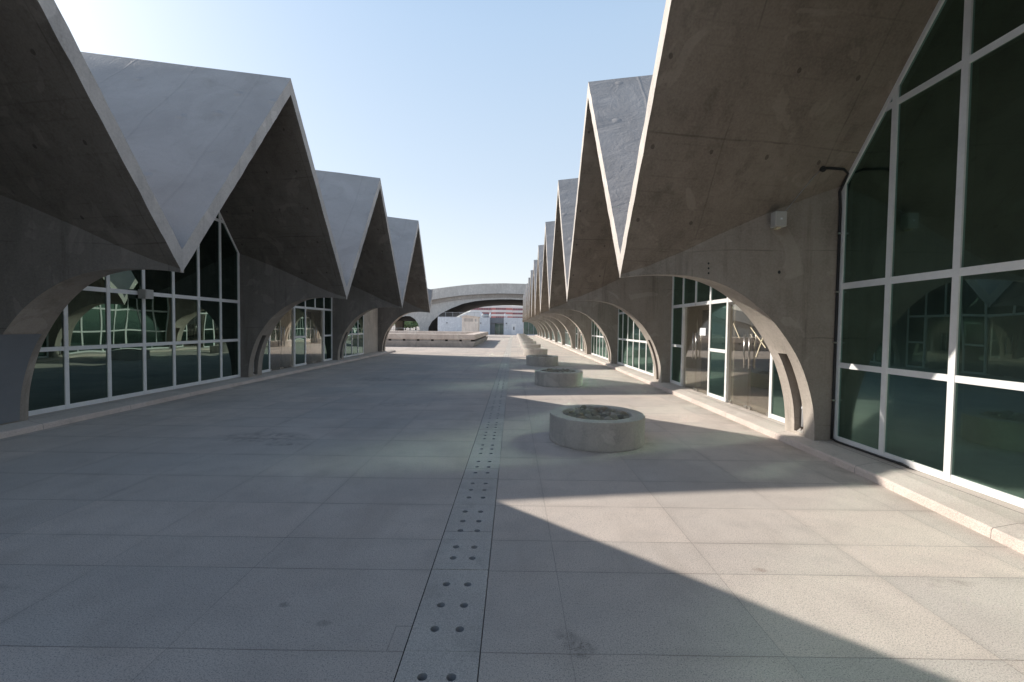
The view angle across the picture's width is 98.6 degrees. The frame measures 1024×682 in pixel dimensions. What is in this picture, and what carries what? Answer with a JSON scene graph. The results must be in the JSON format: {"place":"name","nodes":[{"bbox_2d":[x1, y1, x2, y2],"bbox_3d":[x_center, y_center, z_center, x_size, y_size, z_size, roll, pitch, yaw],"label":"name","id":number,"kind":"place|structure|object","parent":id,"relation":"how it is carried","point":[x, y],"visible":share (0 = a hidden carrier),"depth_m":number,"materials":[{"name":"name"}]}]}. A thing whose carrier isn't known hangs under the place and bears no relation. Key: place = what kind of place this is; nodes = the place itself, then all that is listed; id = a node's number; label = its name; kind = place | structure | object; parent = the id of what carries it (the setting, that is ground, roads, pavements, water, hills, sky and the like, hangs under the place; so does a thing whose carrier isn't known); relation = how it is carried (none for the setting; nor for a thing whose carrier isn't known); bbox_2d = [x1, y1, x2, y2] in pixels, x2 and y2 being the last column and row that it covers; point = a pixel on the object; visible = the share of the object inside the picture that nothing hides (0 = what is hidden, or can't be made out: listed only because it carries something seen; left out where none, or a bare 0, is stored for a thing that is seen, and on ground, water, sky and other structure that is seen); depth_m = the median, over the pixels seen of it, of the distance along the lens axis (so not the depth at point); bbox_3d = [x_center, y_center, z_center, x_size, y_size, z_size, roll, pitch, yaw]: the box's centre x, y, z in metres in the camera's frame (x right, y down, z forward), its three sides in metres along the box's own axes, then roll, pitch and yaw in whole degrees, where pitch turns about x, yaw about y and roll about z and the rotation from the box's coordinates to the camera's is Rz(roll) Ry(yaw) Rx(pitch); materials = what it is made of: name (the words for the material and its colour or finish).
{"place":"outdoors","nodes":[
{"label":"outdoors","id":0,"kind":"place"},
{"bbox_2d":[0,349,395,438],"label":"raised pavement","id":1,"kind":"structure","parent":0,"point":[33,423],"depth_m":8.76,"materials":[{"name":"grey concrete"}]},
{"bbox_2d":[54,0,665,315],"label":"sky","id":2,"kind":"structure","parent":0,"point":[469,115],"materials":[{"name":"blue"}]},
{"bbox_2d":[0,325,1023,681],"bbox_3d":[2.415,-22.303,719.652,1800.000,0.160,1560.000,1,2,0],"label":"plaza paving","id":3,"kind":"structure","parent":0,"point":[286,529],"depth_m":3.36,"materials":[{"name":"grey concrete"}]},
{"bbox_2d":[0,0,432,424],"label":"folded roof hall","id":4,"kind":"structure","parent":3,"relation":"on","point":[227,222],"depth_m":8.46,"materials":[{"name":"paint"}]},
{"bbox_2d":[28,211,240,415],"bbox_3d":[-7.792,-2.300,9.643,0.113,6.852,5.707,1,2,0],"label":"window","id":5,"kind":"structure","parent":4,"relation":"in","point":[109,343],"depth_m":9.38,"materials":[{"name":"clear glass"}]},
{"bbox_2d":[138,289,153,298],"bbox_3d":[-7.663,-0.981,9.218,0.176,0.190,0.200,1,2,0],"label":"wall speaker","id":6,"kind":"object","parent":4,"relation":"attached to","point":[145,294],"depth_m":9.13,"materials":[{"name":"plastic"}]},
{"bbox_2d":[270,327,281,370],"bbox_3d":[-7.806,-0.086,14.513,0.136,2.096,0.762,1,2,0],"label":"door","id":7,"kind":"structure","parent":4,"relation":"in","point":[278,327],"depth_m":14.80,"materials":[{"name":"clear glass"}]},
{"bbox_2d":[282,308,292,368],"bbox_3d":[-7.804,-0.112,15.283,0.136,2.096,0.762,1,2,0],"label":"door","id":8,"kind":"structure","parent":4,"relation":"in","point":[292,308],"depth_m":14.98,"materials":[{"name":"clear glass"}]},
{"bbox_2d":[262,298,331,372],"bbox_3d":[-7.953,-2.516,16.040,0.479,6.852,5.707,1,2,0],"label":"window","id":9,"kind":"structure","parent":4,"relation":"in","point":[294,321],"depth_m":16.38,"materials":[{"name":"clear glass"}]},
{"bbox_2d":[306,309,314,363],"bbox_3d":[-7.798,-0.168,16.955,0.136,2.096,0.762,1,2,0],"label":"door","id":10,"kind":"structure","parent":4,"relation":"in","point":[306,309],"depth_m":17.24,"materials":[{"name":"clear glass"}]},
{"bbox_2d":[313,310,322,362],"bbox_3d":[-7.795,-0.193,17.724,0.136,2.096,0.762,1,2,0],"label":"door","id":11,"kind":"structure","parent":4,"relation":"in","point":[321,310],"depth_m":17.42,"materials":[{"name":"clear glass"}]},
{"bbox_2d":[344,315,363,357],"bbox_3d":[-7.752,-2.687,21.231,0.113,6.852,3.297,1,2,0],"label":"window","id":12,"kind":"structure","parent":4,"relation":"in","point":[354,345],"depth_m":21.91,"materials":[{"name":"clear glass"}]},
{"bbox_2d":[395,321,403,330],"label":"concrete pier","id":13,"kind":"structure","parent":3,"relation":"on","point":[399,325],"depth_m":108.04,"materials":[{"name":"grey concrete"}]},
{"bbox_2d":[405,321,412,329],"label":"leafy tree","id":14,"kind":"object","parent":3,"relation":"on","point":[407,323],"visible":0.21,"depth_m":139.71,"materials":[{"name":"green plant"}]},
{"bbox_2d":[386,331,487,346],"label":"ramp parapet","id":15,"kind":"structure","parent":3,"relation":"on","point":[433,339],"depth_m":34.18,"materials":[{"name":"concrete"}]},
{"bbox_2d":[394,651,479,681],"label":"drain cover","id":16,"kind":"object","parent":3,"relation":"on","point":[435,666],"visible":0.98,"depth_m":2.17,"materials":[{"name":"concrete"}]},
{"bbox_2d":[405,570,487,655],"bbox_3d":[-0.360,1.636,2.659,0.389,0.089,0.758,1,2,0],"label":"drain cover","id":17,"kind":"object","parent":3,"relation":"on","point":[450,614],"visible":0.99,"depth_m":2.58,"materials":[{"name":"stone"}]},
{"bbox_2d":[396,283,526,330],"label":"arched hall","id":18,"kind":"structure","parent":3,"relation":"on","point":[451,301],"depth_m":96.77,"materials":[{"name":"concrete"}]},
{"bbox_2d":[432,540,490,575],"bbox_3d":[-0.358,1.616,3.257,0.389,0.089,0.418,1,2,0],"label":"drain cover","id":19,"kind":"object","parent":3,"relation":"on","point":[463,554],"visible":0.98,"depth_m":3.23,"materials":[{"name":"stone"}]},
{"bbox_2d":[442,504,494,545],"bbox_3d":[-0.356,1.598,3.812,0.389,0.089,0.688,1,2,0],"label":"drain cover","id":20,"kind":"object","parent":3,"relation":"on","point":[470,521],"visible":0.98,"depth_m":3.76,"materials":[{"name":"stone"}]},
{"bbox_2d":[461,315,479,331],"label":"stair kiosk","id":21,"kind":"object","parent":3,"relation":"on","point":[470,323],"visible":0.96,"depth_m":67.97,"materials":[{"name":"paint"}]},
{"bbox_2d":[460,310,482,316],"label":"white hall","id":22,"kind":"structure","parent":3,"relation":"on","point":[477,314],"depth_m":139.84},
{"bbox_2d":[454,478,497,505],"bbox_3d":[-0.353,1.574,4.510,0.389,0.089,0.705,1,2,0],"label":"drain cover","id":23,"kind":"object","parent":3,"relation":"on","point":[477,491],"visible":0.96,"depth_m":4.47,"materials":[{"name":"stone"}]},
{"bbox_2d":[438,317,522,334],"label":"white annex","id":24,"kind":"object","parent":3,"relation":"on","point":[508,326],"visible":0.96,"depth_m":86.98,"materials":[{"name":"paint"}]},
{"bbox_2d":[438,312,479,316],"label":"roof railing","id":25,"kind":"object","parent":24,"relation":"on","point":[456,314],"visible":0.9,"depth_m":87.19,"materials":[{"name":"grey metal"}]},
{"bbox_2d":[511,324,515,334],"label":"door","id":26,"kind":"structure","parent":24,"relation":"in","point":[513,328],"depth_m":86.93,"materials":[{"name":"paint"}]},
{"bbox_2d":[463,457,499,478],"bbox_3d":[-0.351,1.549,5.263,0.389,0.089,0.783,1,2,0],"label":"drain cover","id":27,"kind":"object","parent":3,"relation":"on","point":[482,467],"visible":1,"depth_m":5.21,"materials":[{"name":"stone"}]},
{"bbox_2d":[470,442,501,456],"bbox_3d":[-0.348,1.523,6.035,0.389,0.089,0.758,1,2,0],"label":"drain cover","id":28,"kind":"object","parent":3,"relation":"on","point":[486,449],"visible":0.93,"depth_m":6.00,"materials":[{"name":"stone"}]},
{"bbox_2d":[475,430,502,441],"bbox_3d":[-0.346,1.498,6.784,0.389,0.089,0.735,1,2,0],"label":"drain cover","id":29,"kind":"object","parent":3,"relation":"on","point":[489,435],"visible":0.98,"depth_m":6.72,"materials":[{"name":"concrete"}]},
{"bbox_2d":[479,420,503,429],"bbox_3d":[-0.343,1.474,7.517,0.389,0.089,0.713,1,2,0],"label":"drain cover","id":30,"kind":"object","parent":3,"relation":"on","point":[492,425],"visible":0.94,"depth_m":7.47,"materials":[{"name":"concrete"}]},
{"bbox_2d":[482,412,504,419],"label":"drain cover","id":31,"kind":"object","parent":3,"relation":"on","point":[493,415],"visible":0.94,"depth_m":8.21,"materials":[{"name":"stone"}]},
{"bbox_2d":[485,405,504,411],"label":"drain cover","id":32,"kind":"object","parent":3,"relation":"on","point":[495,408],"visible":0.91,"depth_m":9.00,"materials":[{"name":"stone"}]},
{"bbox_2d":[487,399,505,405],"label":"drain cover","id":33,"kind":"object","parent":3,"relation":"on","point":[496,401],"visible":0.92,"depth_m":9.72,"materials":[{"name":"stone"}]},
{"bbox_2d":[471,306,523,323],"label":"striped block","id":34,"kind":"structure","parent":3,"relation":"on","point":[509,311],"depth_m":174.87,"materials":[{"name":"white glass"}]},
{"bbox_2d":[489,394,506,398],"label":"drain cover","id":35,"kind":"object","parent":3,"relation":"on","point":[497,396],"visible":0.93,"depth_m":10.54,"materials":[{"name":"concrete"}]},
{"bbox_2d":[491,389,506,395],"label":"drain cover","id":36,"kind":"object","parent":3,"relation":"on","point":[499,391],"visible":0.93,"depth_m":11.35,"materials":[{"name":"stone"}]},
{"bbox_2d":[493,385,506,388],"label":"drain cover","id":37,"kind":"object","parent":3,"relation":"on","point":[498,387],"visible":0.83,"depth_m":12.10,"materials":[{"name":"stone"}]},
{"bbox_2d":[494,382,507,385],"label":"drain cover","id":38,"kind":"object","parent":3,"relation":"on","point":[501,383],"visible":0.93,"depth_m":12.92,"materials":[{"name":"stone"}]},
{"bbox_2d":[495,379,507,381],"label":"drain cover","id":39,"kind":"object","parent":3,"relation":"on","point":[501,380],"visible":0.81,"depth_m":13.65,"materials":[{"name":"concrete"}]},
{"bbox_2d":[519,339,532,342],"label":"round planter","id":40,"kind":"object","parent":3,"relation":"on","point":[525,340],"visible":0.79,"depth_m":44.32,"materials":[{"name":"concrete"}]},
{"bbox_2d":[520,341,535,345],"bbox_3d":[1.412,0.211,38.512,1.400,0.405,1.400,2,2,30],"label":"round planter","id":41,"kind":"object","parent":3,"relation":"on","point":[527,342],"visible":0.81,"depth_m":37.90,"materials":[{"name":"concrete"}]},
{"bbox_2d":[523,322,537,334],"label":"glazed lobby","id":42,"kind":"object","parent":3,"relation":"on","point":[529,328],"visible":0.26,"depth_m":87.45,"materials":[{"name":"glass"}]},
{"bbox_2d":[521,344,540,349],"bbox_3d":[1.391,0.425,32.116,1.400,0.405,1.400,0,2,-20],"label":"round planter","id":43,"kind":"object","parent":3,"relation":"on","point":[530,346],"visible":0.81,"depth_m":31.52,"materials":[{"name":"concrete"}]},
{"bbox_2d":[523,348,546,355],"bbox_3d":[1.369,0.639,25.719,1.400,0.405,1.400,1,2,20],"label":"round planter","id":44,"kind":"object","parent":3,"relation":"on","point":[535,351],"visible":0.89,"depth_m":25.13,"materials":[{"name":"concrete"}]},
{"bbox_2d":[526,355,557,365],"bbox_3d":[1.317,0.852,19.323,1.400,0.405,1.400,0,2,-30],"label":"round planter","id":45,"kind":"object","parent":3,"relation":"on","point":[532,360],"visible":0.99,"depth_m":18.75,"materials":[{"name":"concrete"}]},
{"bbox_2d":[535,368,582,386],"bbox_3d":[1.366,1.067,12.926,1.400,0.405,1.400,1,2,10],"label":"round planter","id":46,"kind":"object","parent":3,"relation":"on","point":[558,379],"visible":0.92,"depth_m":12.34,"materials":[{"name":"concrete"}]},
{"bbox_2d":[549,404,644,451],"bbox_3d":[1.266,1.277,6.620,1.400,0.405,1.400,-1,3,-40],"label":"round planter","id":47,"kind":"object","parent":3,"relation":"on","point":[623,435],"visible":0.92,"depth_m":6.03,"materials":[{"name":"concrete"}]},
{"bbox_2d":[589,416,600,419],"bbox_3d":[1.166,1.108,6.196,0.189,0.105,0.143,9,3,-27],"label":"river stone","id":48,"kind":"object","parent":47,"relation":"in","point":[594,418],"visible":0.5,"depth_m":6.16,"materials":[{"name":"grey stone"}]},
{"bbox_2d":[597,407,607,411],"bbox_3d":[1.417,1.079,6.883,0.181,0.106,0.124,-19,-9,5],"label":"river stone","id":49,"kind":"object","parent":47,"relation":"in","point":[601,408],"visible":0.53,"depth_m":6.84,"materials":[{"name":"grey stone"}]},
{"bbox_2d":[522,0,1023,507],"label":"folded roof hall","id":50,"kind":"structure","parent":3,"relation":"on","point":[720,136],"depth_m":5.31,"materials":[{"name":"concrete"}]},
{"bbox_2d":[565,329,570,346],"bbox_3d":[4.679,-3.008,35.191,0.113,6.854,5.707,1,2,0],"label":"window","id":51,"kind":"structure","parent":50,"relation":"in","point":[567,339],"depth_m":36.48,"materials":[{"name":"clear glass"}]},
{"bbox_2d":[578,329,579,348],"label":"door","id":52,"kind":"structure","parent":50,"relation":"in","point":[578,329],"depth_m":30.59,"materials":[{"name":"white glass"}]},
{"bbox_2d":[575,326,583,350],"bbox_3d":[4.657,-2.794,28.795,0.113,6.854,5.707,1,2,0],"label":"window","id":53,"kind":"structure","parent":50,"relation":"in","point":[576,344],"depth_m":30.88,"materials":[{"name":"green glass"}]},
{"bbox_2d":[591,321,607,359],"bbox_3d":[4.636,-2.580,22.399,0.113,6.854,5.707,1,2,0],"label":"window","id":54,"kind":"structure","parent":50,"relation":"in","point":[598,345],"depth_m":23.52,"materials":[{"name":"clear glass"}]},
{"bbox_2d":[617,309,653,375],"bbox_3d":[4.614,-2.366,16.002,0.113,6.854,5.707,1,2,0],"label":"window","id":55,"kind":"structure","parent":50,"relation":"in","point":[633,351],"depth_m":16.65,"materials":[{"name":"clear glass"}]},
{"bbox_2d":[683,307,697,389],"bbox_3d":[4.572,0.170,11.291,0.136,2.096,0.762,1,2,0],"label":"door","id":56,"kind":"structure","parent":50,"relation":"in","point":[684,385],"depth_m":10.99,"materials":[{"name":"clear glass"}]},
{"bbox_2d":[695,305,708,394],"bbox_3d":[4.569,0.196,10.521,0.136,2.096,0.762,1,2,0],"label":"door","id":57,"kind":"structure","parent":50,"relation":"in","point":[708,305],"depth_m":10.81,"materials":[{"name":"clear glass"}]},
{"bbox_2d":[700,328,705,335],"bbox_3d":[4.564,-0.222,10.536,0.004,0.180,0.325,1,2,0],"label":"paper notice","id":58,"kind":"object","parent":50,"relation":"attached to","point":[703,331],"visible":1,"depth_m":10.49,"materials":[{"name":"white paper"}]},
{"bbox_2d":[670,276,784,422],"bbox_3d":[4.775,-2.150,9.605,0.479,6.854,5.707,1,2,0],"label":"window","id":59,"kind":"structure","parent":50,"relation":"in","point":[725,383],"depth_m":9.79,"materials":[{"name":"clear glass"}]},
{"bbox_2d":[728,302,750,408],"bbox_3d":[4.564,0.252,8.850,0.136,2.096,0.762,1,2,0],"label":"door","id":60,"kind":"structure","parent":50,"relation":"in","point":[731,303],"depth_m":8.55,"materials":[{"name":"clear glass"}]},
{"bbox_2d":[747,335,767,415],"bbox_3d":[4.561,0.277,8.080,0.136,2.096,0.762,1,2,0],"label":"door","id":61,"kind":"structure","parent":50,"relation":"in","point":[749,408],"depth_m":8.37,"materials":[{"name":"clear glass"}]},
{"bbox_2d":[770,211,786,229],"bbox_3d":[3.648,-1.648,6.021,0.155,0.227,0.129,1,2,0],"label":"wall speaker","id":62,"kind":"object","parent":50,"relation":"attached to","point":[778,219],"depth_m":5.96,"materials":[{"name":"plastic"}]},
{"bbox_2d":[786,166,848,438],"bbox_3d":[4.112,-0.484,5.991,0.823,3.711,0.327,1,2,0],"label":"cable conduit","id":63,"kind":"object","parent":50,"relation":"attached to","point":[839,233],"visible":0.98,"depth_m":6.07,"materials":[{"name":"metal"}]},
{"bbox_2d":[833,0,1023,507],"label":"window","id":64,"kind":"structure","parent":50,"relation":"in","point":[930,354],"depth_m":4.61,"materials":[{"name":"clear glass"}]},
{"bbox_2d":[535,335,1023,553],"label":"raised pavement","id":65,"kind":"structure","parent":0,"point":[999,521],"depth_m":4.84,"materials":[{"name":"beige concrete"}]},
{"bbox_2d":[831,438,908,467],"bbox_3d":[4.455,1.389,5.534,0.042,0.042,1.204,1,2,1],"label":"floor cable","id":66,"kind":"object","parent":65,"relation":"on","point":[879,456],"visible":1,"depth_m":5.44,"materials":[{"name":"black rubber"}]}
]}

